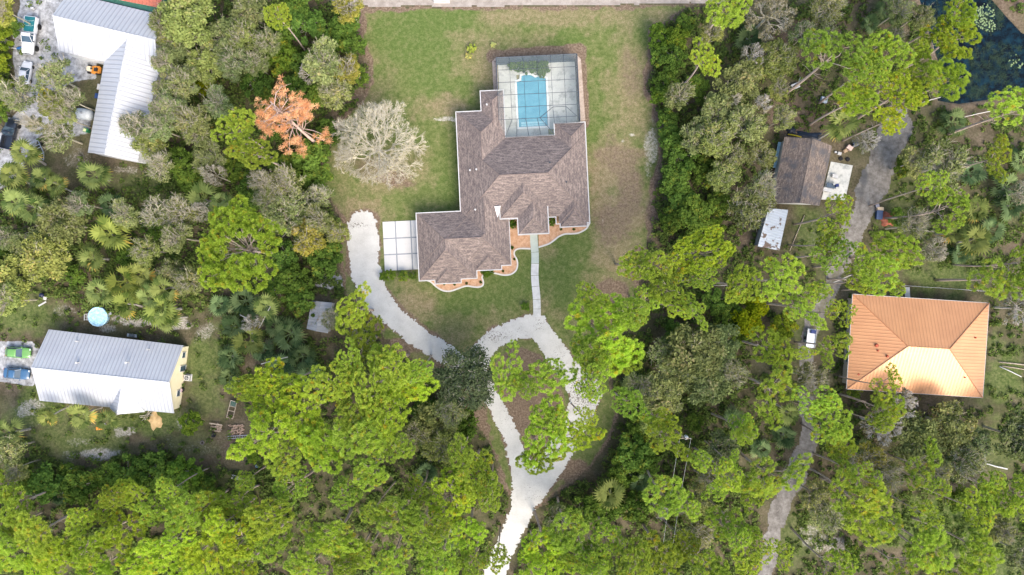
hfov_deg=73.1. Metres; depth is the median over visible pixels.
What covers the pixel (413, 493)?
pine tree
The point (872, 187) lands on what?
dirt track
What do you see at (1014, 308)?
bare tree
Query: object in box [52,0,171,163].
metal barn
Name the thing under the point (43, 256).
oak tree
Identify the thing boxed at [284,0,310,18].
leafy shrub
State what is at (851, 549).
leafy shrub
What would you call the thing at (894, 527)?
pine tree
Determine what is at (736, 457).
pine tree
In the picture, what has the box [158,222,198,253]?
oak tree
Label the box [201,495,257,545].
pine tree
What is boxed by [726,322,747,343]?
leafy shrub
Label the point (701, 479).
oak tree
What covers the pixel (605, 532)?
pine tree
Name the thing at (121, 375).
cream house
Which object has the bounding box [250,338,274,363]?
palmetto
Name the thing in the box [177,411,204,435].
leafy shrub
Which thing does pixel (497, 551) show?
pine tree
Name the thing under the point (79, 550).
pine tree
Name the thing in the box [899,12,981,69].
pine tree
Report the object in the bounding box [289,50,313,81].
leafy shrub
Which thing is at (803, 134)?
black tarp
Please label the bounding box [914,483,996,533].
pine tree
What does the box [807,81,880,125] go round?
pine tree
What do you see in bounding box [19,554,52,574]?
pine tree
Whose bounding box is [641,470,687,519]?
pine tree
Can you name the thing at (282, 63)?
leafy shrub
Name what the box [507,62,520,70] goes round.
garden shrub
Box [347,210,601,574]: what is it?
driveway
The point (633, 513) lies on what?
leafy shrub
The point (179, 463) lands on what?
leafy shrub
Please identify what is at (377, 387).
pine tree
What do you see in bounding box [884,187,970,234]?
pine tree
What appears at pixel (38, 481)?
leafy shrub
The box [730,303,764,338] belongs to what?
leafy shrub
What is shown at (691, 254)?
pine tree
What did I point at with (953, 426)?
oak tree
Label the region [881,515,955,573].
pine tree
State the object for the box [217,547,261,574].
pine tree
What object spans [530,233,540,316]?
front walk
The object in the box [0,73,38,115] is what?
oak tree
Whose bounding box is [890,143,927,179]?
oak tree
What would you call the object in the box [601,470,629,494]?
leafy shrub
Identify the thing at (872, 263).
pine tree
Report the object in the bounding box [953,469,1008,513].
pine tree
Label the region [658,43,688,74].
leafy shrub
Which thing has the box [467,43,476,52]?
garden shrub
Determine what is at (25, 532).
pine tree
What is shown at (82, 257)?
palm tree
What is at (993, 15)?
lily pads
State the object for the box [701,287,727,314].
leafy shrub
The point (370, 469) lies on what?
pine tree
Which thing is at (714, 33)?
oak tree
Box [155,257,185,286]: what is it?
oak tree
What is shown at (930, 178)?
pine tree
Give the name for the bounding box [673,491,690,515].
bare tree
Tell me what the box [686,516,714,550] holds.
oak tree
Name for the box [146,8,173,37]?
oak tree
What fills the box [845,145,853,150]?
storage box
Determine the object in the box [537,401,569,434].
pine tree
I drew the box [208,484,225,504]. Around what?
leafy shrub
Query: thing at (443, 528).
pine tree
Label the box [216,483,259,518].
pine tree
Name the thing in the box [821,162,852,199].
cottage patio
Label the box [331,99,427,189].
bare tree
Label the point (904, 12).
oak tree
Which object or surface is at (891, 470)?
oak tree
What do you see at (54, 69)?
oak tree
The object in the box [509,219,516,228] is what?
garden shrub
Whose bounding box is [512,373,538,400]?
pine tree
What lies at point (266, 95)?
leafy shrub
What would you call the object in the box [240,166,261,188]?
palmetto
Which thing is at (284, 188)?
oak tree
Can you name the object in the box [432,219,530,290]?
mulch bed
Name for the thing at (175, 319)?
palm tree
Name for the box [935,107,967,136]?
palmetto
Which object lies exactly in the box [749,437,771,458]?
palmetto
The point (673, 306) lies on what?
pine tree
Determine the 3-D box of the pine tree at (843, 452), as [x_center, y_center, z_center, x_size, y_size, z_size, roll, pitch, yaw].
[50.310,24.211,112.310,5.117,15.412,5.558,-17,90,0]
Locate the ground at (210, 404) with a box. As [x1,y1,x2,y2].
[0,0,1023,574]
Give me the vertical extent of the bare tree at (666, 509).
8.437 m
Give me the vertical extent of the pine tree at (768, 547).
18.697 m
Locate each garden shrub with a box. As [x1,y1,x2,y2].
[465,52,471,58]
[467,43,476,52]
[483,269,493,277]
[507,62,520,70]
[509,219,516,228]
[515,61,529,71]
[521,302,529,310]
[522,62,535,74]
[528,61,542,72]
[536,60,550,75]
[549,218,556,225]
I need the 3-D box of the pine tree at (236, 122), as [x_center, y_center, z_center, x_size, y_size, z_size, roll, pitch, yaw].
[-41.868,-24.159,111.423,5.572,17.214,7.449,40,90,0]
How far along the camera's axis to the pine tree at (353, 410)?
101.49 m
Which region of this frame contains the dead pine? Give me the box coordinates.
[254,74,333,158]
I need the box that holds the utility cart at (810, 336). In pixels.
[804,329,816,348]
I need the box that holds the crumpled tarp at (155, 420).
[145,411,162,430]
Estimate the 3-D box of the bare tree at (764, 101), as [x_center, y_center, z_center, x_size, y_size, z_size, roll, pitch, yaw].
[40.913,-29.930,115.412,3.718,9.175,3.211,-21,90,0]
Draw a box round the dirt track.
[758,108,913,574]
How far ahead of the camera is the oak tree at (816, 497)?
113.12 m
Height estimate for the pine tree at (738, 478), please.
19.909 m
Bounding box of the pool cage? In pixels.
[496,53,580,136]
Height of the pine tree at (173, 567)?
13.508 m
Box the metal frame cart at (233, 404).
[226,400,236,418]
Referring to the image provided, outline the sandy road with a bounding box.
[332,0,721,6]
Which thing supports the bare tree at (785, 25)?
on the ground at (210, 404)
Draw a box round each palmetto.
[27,167,52,190]
[49,490,65,506]
[98,193,122,216]
[207,294,233,316]
[216,343,244,369]
[218,366,241,389]
[220,312,247,339]
[228,286,259,316]
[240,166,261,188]
[246,295,274,325]
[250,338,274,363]
[263,315,286,337]
[268,351,295,377]
[272,316,307,351]
[287,343,318,371]
[294,357,324,387]
[414,461,439,482]
[440,525,460,548]
[620,371,641,395]
[630,472,653,491]
[722,405,744,429]
[732,24,764,53]
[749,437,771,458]
[770,424,796,450]
[854,438,872,456]
[859,12,880,33]
[872,0,897,24]
[922,160,942,179]
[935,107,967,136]
[947,244,971,263]
[952,159,987,185]
[977,216,1006,243]
[989,173,1023,200]
[991,189,1023,222]
[1008,147,1023,174]
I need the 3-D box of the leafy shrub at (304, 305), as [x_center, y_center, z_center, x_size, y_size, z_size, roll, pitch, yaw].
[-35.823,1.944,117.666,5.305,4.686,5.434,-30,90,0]
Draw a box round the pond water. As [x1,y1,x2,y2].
[920,0,1023,103]
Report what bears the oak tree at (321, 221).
on the ground at (210, 404)
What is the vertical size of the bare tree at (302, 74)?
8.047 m
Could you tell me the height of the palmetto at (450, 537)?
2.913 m
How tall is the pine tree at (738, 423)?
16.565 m
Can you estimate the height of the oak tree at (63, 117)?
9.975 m
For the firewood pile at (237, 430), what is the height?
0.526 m
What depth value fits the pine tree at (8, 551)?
108.60 m
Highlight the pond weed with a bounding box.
[933,0,1022,102]
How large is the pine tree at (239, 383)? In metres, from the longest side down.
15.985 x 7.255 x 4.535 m
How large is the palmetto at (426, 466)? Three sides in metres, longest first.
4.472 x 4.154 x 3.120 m
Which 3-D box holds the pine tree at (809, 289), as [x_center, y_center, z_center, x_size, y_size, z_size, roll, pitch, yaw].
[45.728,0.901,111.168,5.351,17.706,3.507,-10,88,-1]
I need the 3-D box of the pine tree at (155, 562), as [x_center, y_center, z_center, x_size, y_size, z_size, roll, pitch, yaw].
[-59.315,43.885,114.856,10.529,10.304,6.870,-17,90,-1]
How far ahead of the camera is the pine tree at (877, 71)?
103.08 m
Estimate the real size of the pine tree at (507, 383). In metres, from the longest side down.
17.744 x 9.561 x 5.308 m
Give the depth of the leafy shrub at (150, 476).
116.92 m
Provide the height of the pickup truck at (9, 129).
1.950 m
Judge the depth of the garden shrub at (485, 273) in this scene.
119.20 m
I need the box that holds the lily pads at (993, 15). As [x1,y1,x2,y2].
[975,4,1022,68]
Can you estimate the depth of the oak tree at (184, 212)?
112.64 m
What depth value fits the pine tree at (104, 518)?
112.30 m
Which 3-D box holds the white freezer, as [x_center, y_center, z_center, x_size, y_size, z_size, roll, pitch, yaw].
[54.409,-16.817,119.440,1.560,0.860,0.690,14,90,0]
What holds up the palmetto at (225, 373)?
on the ground at (210, 404)
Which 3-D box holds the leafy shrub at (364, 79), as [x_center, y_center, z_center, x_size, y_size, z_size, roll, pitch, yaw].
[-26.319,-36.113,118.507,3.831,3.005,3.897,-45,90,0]
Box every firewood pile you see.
[210,423,222,431]
[228,424,243,434]
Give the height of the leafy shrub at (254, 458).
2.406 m
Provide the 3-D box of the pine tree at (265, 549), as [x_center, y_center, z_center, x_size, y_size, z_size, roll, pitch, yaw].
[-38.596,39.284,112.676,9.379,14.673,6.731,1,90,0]
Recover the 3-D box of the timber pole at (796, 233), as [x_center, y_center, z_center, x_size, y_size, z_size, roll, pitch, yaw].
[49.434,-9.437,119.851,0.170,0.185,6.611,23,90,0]
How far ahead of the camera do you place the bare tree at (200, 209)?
113.05 m
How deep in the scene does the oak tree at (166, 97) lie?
111.64 m
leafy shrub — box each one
[0,25,14,50]
[0,52,11,72]
[0,75,13,97]
[0,101,9,122]
[0,248,24,264]
[7,18,23,37]
[16,464,36,490]
[25,460,68,504]
[58,462,79,475]
[60,468,97,505]
[65,264,86,285]
[89,460,113,491]
[106,452,140,488]
[114,243,136,266]
[133,471,152,493]
[136,447,179,490]
[141,221,162,240]
[163,453,203,490]
[166,146,193,179]
[176,169,203,196]
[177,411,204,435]
[189,470,215,494]
[190,75,216,97]
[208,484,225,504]
[221,154,252,182]
[235,175,260,210]
[240,71,273,97]
[245,449,260,464]
[255,86,280,114]
[263,121,284,140]
[263,278,288,301]
[265,36,297,76]
[267,152,302,185]
[270,22,293,46]
[270,240,298,269]
[273,74,310,110]
[273,262,314,295]
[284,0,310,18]
[285,285,315,317]
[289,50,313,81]
[289,137,327,171]
[290,8,326,45]
[301,163,333,188]
[304,82,328,107]
[307,243,343,278]
[311,118,342,149]
[311,148,331,162]
[316,20,351,54]
[324,239,342,254]
[331,5,360,36]
[339,30,367,57]
[346,63,368,87]
[379,271,385,279]
[384,269,395,280]
[398,270,408,280]
[409,271,416,279]
[410,396,436,415]
[457,407,479,439]
[564,496,596,528]
[582,488,623,525]
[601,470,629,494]
[609,454,639,485]
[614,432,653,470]
[620,489,649,521]
[625,416,650,441]
[633,450,661,474]
[648,22,671,50]
[649,86,667,103]
[650,45,668,67]
[651,66,679,93]
[656,107,677,128]
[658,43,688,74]
[658,124,684,149]
[658,206,681,235]
[659,131,700,172]
[659,161,691,194]
[662,318,689,343]
[665,26,690,49]
[667,185,695,210]
[672,190,716,236]
[675,13,695,30]
[678,230,701,252]
[686,74,709,102]
[686,412,703,431]
[692,154,717,188]
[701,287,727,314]
[703,217,725,242]
[707,190,730,217]
[710,300,742,326]
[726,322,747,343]
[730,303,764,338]
[745,294,769,316]
[767,313,799,338]
[843,543,860,561]
[846,389,862,398]
[887,207,905,226]
[893,156,914,178]
[944,483,973,514]
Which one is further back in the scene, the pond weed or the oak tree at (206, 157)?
the pond weed
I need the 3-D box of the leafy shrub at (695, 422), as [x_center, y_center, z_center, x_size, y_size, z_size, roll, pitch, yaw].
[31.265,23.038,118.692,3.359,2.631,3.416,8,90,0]
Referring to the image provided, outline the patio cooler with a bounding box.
[875,210,882,219]
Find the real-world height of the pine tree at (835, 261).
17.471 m
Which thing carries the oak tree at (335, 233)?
on the lawn at (427, 71)
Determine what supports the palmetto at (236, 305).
on the ground at (210, 404)
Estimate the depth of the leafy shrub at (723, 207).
116.65 m
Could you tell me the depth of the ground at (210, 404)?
120.00 m
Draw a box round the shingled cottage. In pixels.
[769,137,831,205]
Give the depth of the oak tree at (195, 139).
113.18 m
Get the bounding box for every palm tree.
[0,160,30,188]
[0,187,36,216]
[0,418,31,443]
[9,137,46,167]
[16,192,50,223]
[30,166,57,190]
[36,404,73,425]
[45,174,71,198]
[66,403,102,429]
[75,242,109,271]
[76,160,113,189]
[84,278,116,306]
[87,214,134,250]
[94,409,121,429]
[104,266,139,294]
[112,290,142,318]
[125,262,156,286]
[136,283,164,308]
[141,289,182,327]
[148,273,178,301]
[154,309,187,332]
[186,179,218,214]
[210,192,234,207]
[230,326,264,355]
[253,292,280,320]
[592,477,626,511]
[639,413,662,437]
[776,402,799,426]
[777,377,799,403]
[818,108,860,143]
[935,220,969,244]
[953,194,991,224]
[954,222,993,256]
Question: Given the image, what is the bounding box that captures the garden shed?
[307,301,334,332]
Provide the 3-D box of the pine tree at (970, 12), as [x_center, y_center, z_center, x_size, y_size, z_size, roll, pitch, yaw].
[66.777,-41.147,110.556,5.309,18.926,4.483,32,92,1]
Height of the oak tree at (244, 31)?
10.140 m
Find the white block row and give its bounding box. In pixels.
[433,0,449,2]
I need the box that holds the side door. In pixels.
[179,365,185,371]
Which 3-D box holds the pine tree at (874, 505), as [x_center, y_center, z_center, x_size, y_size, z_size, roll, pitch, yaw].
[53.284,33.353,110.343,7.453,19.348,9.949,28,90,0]
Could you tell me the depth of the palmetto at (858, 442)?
118.63 m
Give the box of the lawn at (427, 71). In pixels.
[324,3,693,508]
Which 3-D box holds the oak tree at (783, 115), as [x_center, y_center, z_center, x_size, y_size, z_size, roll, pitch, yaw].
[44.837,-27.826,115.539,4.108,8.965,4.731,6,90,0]
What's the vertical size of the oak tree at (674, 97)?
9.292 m
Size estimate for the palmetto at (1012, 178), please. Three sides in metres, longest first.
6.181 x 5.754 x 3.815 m
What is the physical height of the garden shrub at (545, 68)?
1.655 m
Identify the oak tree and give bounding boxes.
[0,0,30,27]
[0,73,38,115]
[0,225,23,250]
[0,253,34,306]
[0,282,38,316]
[0,432,34,468]
[0,459,40,480]
[8,227,39,258]
[15,112,58,135]
[17,232,73,282]
[32,54,79,96]
[32,89,73,119]
[35,196,89,247]
[38,120,82,153]
[48,105,91,127]
[57,86,94,112]
[64,188,102,216]
[108,197,141,228]
[113,109,145,139]
[126,234,165,267]
[129,128,168,159]
[137,194,174,228]
[138,112,180,142]
[143,150,174,182]
[145,93,165,114]
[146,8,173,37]
[148,45,177,74]
[150,72,173,96]
[150,87,187,121]
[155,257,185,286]
[156,0,215,48]
[156,24,175,46]
[158,36,194,63]
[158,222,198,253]
[163,63,201,102]
[163,192,200,226]
[170,265,205,297]
[172,102,212,138]
[183,121,216,150]
[185,38,223,86]
[191,142,226,176]
[195,13,249,58]
[203,83,233,121]
[214,44,252,83]
[226,16,258,53]
[229,0,267,30]
[242,49,269,77]
[246,169,277,192]
[250,187,280,211]
[251,23,281,55]
[257,191,309,236]
[269,162,305,201]
[277,175,290,197]
[289,218,326,256]
[301,34,343,87]
[302,183,334,208]
[305,202,333,233]
[316,79,351,109]
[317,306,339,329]
[326,222,351,242]
[331,0,363,24]
[333,53,360,84]
[398,417,431,451]
[411,400,457,445]
[420,427,464,464]
[430,341,499,411]
[432,395,469,428]
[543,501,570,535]
[625,371,653,398]
[639,371,685,418]
[646,335,690,380]
[661,322,725,382]
[662,524,698,554]
[663,82,695,110]
[676,481,713,520]
[679,120,708,156]
[680,363,733,406]
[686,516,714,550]
[693,91,734,126]
[694,118,732,158]
[694,461,726,489]
[699,20,725,44]
[700,323,740,372]
[701,429,740,466]
[706,159,742,193]
[712,57,761,104]
[718,140,748,166]
[719,358,750,389]
[722,101,769,146]
[727,182,777,229]
[746,139,777,169]
[749,165,779,199]
[750,40,783,82]
[763,38,799,74]
[768,75,789,101]
[768,103,797,131]
[787,19,819,51]
[792,360,830,399]
[798,476,831,512]
[807,498,846,535]
[808,0,849,26]
[811,22,842,53]
[839,448,874,480]
[854,441,887,478]
[869,457,907,492]
[874,26,907,50]
[877,0,918,26]
[885,205,934,238]
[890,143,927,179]
[890,409,947,466]
[899,1,935,31]
[905,458,953,489]
[915,137,972,190]
[924,399,978,452]
[942,442,988,484]
[964,427,992,458]
[982,406,1023,461]
[987,513,1018,543]
[992,537,1023,570]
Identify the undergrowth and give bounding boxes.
[0,0,1023,574]
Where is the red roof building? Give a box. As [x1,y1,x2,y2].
[101,0,166,11]
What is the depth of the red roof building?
117.15 m
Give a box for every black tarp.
[786,126,795,135]
[794,131,821,140]
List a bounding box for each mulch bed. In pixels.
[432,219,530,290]
[539,216,585,245]
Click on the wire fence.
(935, 287)
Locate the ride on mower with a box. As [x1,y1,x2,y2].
[86,64,101,74]
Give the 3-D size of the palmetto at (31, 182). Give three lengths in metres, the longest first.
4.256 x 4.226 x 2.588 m
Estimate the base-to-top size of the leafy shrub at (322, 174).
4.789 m
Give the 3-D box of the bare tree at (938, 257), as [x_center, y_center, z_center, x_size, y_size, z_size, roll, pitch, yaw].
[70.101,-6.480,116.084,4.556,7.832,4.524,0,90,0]
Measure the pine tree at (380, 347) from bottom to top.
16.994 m
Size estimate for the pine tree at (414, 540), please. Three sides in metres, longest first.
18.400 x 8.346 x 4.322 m
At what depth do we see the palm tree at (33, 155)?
113.76 m
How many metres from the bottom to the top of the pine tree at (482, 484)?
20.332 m
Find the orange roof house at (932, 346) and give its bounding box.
[842,294,989,397]
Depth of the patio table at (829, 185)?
119.13 m
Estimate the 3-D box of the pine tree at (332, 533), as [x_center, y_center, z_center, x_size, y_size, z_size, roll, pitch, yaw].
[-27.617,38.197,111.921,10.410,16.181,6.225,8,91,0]
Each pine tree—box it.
[0,469,18,500]
[0,484,45,528]
[0,510,44,538]
[0,527,54,573]
[13,509,78,563]
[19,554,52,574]
[32,533,94,574]
[62,518,129,568]
[64,500,113,535]
[74,547,128,574]
[87,495,123,526]
[90,509,147,554]
[97,484,130,510]
[113,477,149,511]
[114,537,172,574]
[133,512,205,559]
[134,491,178,526]
[155,467,209,508]
[161,488,212,531]
[163,539,206,574]
[179,521,240,574]
[184,488,230,526]
[195,194,286,294]
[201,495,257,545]
[210,107,270,154]
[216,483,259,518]
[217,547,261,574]
[220,511,273,559]
[222,138,281,169]
[223,372,272,401]
[226,409,302,461]
[228,125,271,157]
[231,519,292,563]
[235,465,266,491]
[241,357,300,419]
[243,480,308,538]
[245,397,269,430]
[262,2,304,49]
[263,439,301,476]
[268,371,312,396]
[272,463,320,506]
[275,374,327,455]
[283,536,335,574]
[294,411,347,473]
[299,506,363,559]
[303,358,354,406]
[328,465,368,508]
[330,531,370,574]
[331,412,386,460]
[333,395,376,433]
[334,280,373,334]
[335,337,371,383]
[345,313,383,379]
[347,521,381,569]
[350,350,392,426]
[352,449,388,491]
[358,382,411,441]
[359,480,396,523]
[366,343,391,374]
[371,527,413,574]
[372,362,440,402]
[372,482,429,534]
[373,342,411,390]
[378,427,415,463]
[396,503,442,557]
[401,355,433,385]
[403,470,431,506]
[416,530,459,574]
[424,492,455,543]
[425,466,476,523]
[447,432,474,482]
[450,507,488,553]
[453,448,495,498]
[455,534,490,574]
[474,464,503,512]
[486,525,509,574]
[489,339,522,401]
[510,357,577,393]
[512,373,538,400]
[513,529,560,574]
[515,435,567,475]
[517,510,563,567]
[521,393,568,468]
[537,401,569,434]
[541,534,575,574]
[548,496,589,554]
[551,420,606,451]
[560,525,613,574]
[563,292,644,377]
[569,331,611,373]
[571,403,598,428]
[574,362,608,403]
[575,280,610,324]
[579,533,608,574]
[590,511,622,559]
[599,340,643,375]
[610,386,652,421]
[615,245,657,279]
[615,523,650,574]
[617,296,649,331]
[629,284,661,315]
[638,250,673,284]
[640,406,678,431]
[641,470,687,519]
[641,522,683,574]
[644,268,684,303]
[644,418,692,461]
[656,294,692,319]
[662,518,701,562]
[664,479,701,522]
[666,224,736,275]
[672,292,708,331]
[677,263,718,291]
[678,441,712,473]
[684,36,721,82]
[688,548,731,574]
[692,447,743,492]
[692,468,731,501]
[697,0,752,45]
[703,499,763,541]
[704,440,739,477]
[710,412,758,440]
[716,263,762,303]
[716,519,752,552]
[717,414,759,445]
[718,518,762,574]
[728,473,764,514]
[734,518,794,571]
[736,451,813,497]
[738,360,796,430]
[739,471,777,499]
[742,325,793,366]
[752,252,806,302]
[759,340,819,359]
[765,288,828,330]
[774,380,841,414]
[778,279,833,302]
[786,235,854,275]
[788,27,871,93]
[788,231,840,254]
[788,396,853,445]
[790,527,858,574]
[793,193,853,235]
[794,331,852,368]
[799,299,857,327]
[801,423,858,464]
[803,459,857,521]
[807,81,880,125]
[812,241,883,286]
[813,452,882,495]
[817,53,891,103]
[819,263,877,295]
[819,476,893,547]
[827,252,899,296]
[837,393,906,429]
[838,362,902,403]
[839,409,894,433]
[839,484,903,543]
[841,277,905,297]
[842,107,906,141]
[849,230,924,271]
[850,29,917,86]
[850,526,922,574]
[856,68,928,118]
[860,476,944,531]
[869,170,949,205]
[876,38,943,93]
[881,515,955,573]
[883,435,943,490]
[884,56,971,107]
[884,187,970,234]
[887,464,951,500]
[898,533,972,574]
[899,0,978,47]
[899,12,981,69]
[911,516,1004,574]
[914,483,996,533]
[934,257,1023,300]
[946,85,1023,134]
[951,245,1023,283]
[953,465,1023,517]
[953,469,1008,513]
[953,484,1023,521]
[965,133,1011,183]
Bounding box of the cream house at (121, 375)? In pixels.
[31,329,188,413]
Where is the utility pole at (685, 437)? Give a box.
[663,426,690,547]
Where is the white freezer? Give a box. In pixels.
[823,187,832,192]
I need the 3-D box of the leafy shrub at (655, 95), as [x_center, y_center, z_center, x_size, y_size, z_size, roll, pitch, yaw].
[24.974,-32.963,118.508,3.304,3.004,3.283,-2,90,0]
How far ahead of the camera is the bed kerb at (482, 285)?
119.84 m
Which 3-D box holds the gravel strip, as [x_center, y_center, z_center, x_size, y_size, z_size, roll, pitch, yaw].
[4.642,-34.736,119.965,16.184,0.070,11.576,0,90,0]
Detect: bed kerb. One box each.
[428,248,530,291]
[538,223,589,247]
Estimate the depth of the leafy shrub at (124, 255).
117.16 m
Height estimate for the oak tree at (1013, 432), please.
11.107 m
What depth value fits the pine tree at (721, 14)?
103.50 m
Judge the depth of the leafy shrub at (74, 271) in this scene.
117.53 m
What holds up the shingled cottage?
on the ground at (210, 404)
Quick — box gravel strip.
[492,56,584,120]
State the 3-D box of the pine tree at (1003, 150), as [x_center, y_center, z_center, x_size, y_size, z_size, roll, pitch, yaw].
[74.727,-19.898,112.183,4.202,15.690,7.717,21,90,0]
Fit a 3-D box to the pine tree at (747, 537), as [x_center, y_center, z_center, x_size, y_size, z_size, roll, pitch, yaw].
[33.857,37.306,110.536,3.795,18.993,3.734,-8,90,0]
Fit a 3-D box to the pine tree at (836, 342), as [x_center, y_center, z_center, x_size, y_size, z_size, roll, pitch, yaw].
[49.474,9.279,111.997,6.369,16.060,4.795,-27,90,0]
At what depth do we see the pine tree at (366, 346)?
105.89 m
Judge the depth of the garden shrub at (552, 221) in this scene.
119.27 m
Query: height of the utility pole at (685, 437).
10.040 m
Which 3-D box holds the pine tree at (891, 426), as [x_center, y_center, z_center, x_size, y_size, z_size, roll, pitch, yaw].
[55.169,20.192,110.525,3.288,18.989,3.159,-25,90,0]
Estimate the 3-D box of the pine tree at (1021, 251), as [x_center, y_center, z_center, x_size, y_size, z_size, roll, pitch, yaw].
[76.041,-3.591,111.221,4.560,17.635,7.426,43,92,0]
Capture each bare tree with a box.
[190,202,213,221]
[199,164,229,186]
[241,313,264,333]
[298,64,314,83]
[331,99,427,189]
[649,503,668,519]
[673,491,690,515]
[729,91,742,106]
[740,42,764,63]
[743,0,797,42]
[751,94,772,114]
[852,129,881,154]
[858,406,902,447]
[878,383,918,417]
[917,235,947,261]
[993,290,1023,326]
[995,179,1023,205]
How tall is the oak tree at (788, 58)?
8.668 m
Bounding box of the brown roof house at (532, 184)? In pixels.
[416,89,589,284]
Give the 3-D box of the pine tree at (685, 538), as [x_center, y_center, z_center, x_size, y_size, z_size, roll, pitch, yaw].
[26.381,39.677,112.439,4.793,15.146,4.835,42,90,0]
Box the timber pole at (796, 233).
[789,215,804,250]
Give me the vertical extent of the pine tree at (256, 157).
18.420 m
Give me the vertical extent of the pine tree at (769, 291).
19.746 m
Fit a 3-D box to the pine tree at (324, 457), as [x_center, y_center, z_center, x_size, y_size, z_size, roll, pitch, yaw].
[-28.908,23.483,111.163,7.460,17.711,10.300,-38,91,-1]
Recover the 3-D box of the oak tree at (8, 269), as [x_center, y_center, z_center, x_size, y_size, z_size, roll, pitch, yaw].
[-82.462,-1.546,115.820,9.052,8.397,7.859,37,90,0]
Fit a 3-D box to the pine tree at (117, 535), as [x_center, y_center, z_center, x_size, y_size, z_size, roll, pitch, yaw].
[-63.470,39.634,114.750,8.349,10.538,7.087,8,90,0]
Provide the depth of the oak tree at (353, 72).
111.88 m
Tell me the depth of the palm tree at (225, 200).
113.75 m
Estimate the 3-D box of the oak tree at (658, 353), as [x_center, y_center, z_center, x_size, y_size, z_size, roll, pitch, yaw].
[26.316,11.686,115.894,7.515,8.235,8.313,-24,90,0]
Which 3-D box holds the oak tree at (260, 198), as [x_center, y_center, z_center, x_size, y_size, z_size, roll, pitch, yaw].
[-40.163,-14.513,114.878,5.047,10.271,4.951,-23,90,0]
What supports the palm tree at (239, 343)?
on the ground at (210, 404)
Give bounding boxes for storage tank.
[75,108,93,119]
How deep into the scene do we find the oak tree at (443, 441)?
112.15 m
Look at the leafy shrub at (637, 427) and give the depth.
116.38 m
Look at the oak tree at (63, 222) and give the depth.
111.78 m
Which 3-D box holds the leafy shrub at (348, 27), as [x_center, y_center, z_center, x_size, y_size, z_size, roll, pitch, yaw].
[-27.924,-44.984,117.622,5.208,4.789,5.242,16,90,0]
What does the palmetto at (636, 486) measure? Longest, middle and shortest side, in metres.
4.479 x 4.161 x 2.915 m
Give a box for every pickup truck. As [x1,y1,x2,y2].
[0,117,20,149]
[19,16,41,54]
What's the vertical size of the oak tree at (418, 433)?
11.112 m
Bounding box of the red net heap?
[880,211,893,225]
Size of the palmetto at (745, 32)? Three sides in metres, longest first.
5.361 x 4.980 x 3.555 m
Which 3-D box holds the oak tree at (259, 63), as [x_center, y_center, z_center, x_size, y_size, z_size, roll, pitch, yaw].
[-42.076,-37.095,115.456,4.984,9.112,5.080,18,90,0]
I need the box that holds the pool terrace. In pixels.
[498,62,577,136]
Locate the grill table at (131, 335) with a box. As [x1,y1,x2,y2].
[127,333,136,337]
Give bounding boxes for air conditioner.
[184,374,192,380]
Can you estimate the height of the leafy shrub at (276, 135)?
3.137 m
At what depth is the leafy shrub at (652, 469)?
116.52 m
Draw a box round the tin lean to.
[753,209,787,249]
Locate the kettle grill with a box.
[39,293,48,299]
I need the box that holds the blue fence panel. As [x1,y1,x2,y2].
[773,142,780,167]
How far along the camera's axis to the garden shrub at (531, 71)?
118.68 m
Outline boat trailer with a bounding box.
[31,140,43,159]
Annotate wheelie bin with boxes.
[83,128,90,132]
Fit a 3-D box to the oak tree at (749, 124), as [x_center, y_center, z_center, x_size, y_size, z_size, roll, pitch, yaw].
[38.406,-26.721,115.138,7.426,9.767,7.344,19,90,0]
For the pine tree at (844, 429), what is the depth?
102.98 m
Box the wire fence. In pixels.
[904,285,977,290]
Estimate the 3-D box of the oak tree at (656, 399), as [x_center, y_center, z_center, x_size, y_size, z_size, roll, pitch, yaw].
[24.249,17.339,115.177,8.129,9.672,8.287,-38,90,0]
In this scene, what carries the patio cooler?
on the ground at (210, 404)
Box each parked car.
[3,367,30,380]
[5,346,31,358]
[18,61,34,84]
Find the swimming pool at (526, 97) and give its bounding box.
[515,73,549,128]
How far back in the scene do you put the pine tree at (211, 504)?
109.79 m
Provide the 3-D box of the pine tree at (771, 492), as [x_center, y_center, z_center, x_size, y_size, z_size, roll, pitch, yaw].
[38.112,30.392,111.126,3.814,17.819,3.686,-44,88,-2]
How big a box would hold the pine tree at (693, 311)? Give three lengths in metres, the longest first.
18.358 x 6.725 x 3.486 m
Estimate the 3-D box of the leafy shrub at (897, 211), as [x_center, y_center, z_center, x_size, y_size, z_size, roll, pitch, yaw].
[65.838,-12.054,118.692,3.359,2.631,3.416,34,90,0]
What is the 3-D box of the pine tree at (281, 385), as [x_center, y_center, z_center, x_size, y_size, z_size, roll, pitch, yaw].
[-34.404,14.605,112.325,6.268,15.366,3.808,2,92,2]
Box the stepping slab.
[905,287,909,297]
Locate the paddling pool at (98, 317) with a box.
[87,306,109,326]
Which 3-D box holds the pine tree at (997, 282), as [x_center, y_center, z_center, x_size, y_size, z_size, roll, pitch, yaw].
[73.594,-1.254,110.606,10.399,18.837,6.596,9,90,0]
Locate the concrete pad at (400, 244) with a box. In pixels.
[383,220,417,270]
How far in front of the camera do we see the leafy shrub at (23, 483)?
116.54 m
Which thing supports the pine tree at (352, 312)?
on the lawn at (427, 71)
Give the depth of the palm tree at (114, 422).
114.85 m
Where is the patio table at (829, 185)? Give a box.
[826,183,835,188]
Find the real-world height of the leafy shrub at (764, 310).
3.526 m
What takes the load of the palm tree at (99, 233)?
on the ground at (210, 404)
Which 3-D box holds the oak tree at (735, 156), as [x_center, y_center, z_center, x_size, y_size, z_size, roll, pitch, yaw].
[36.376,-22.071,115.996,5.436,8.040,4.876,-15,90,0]

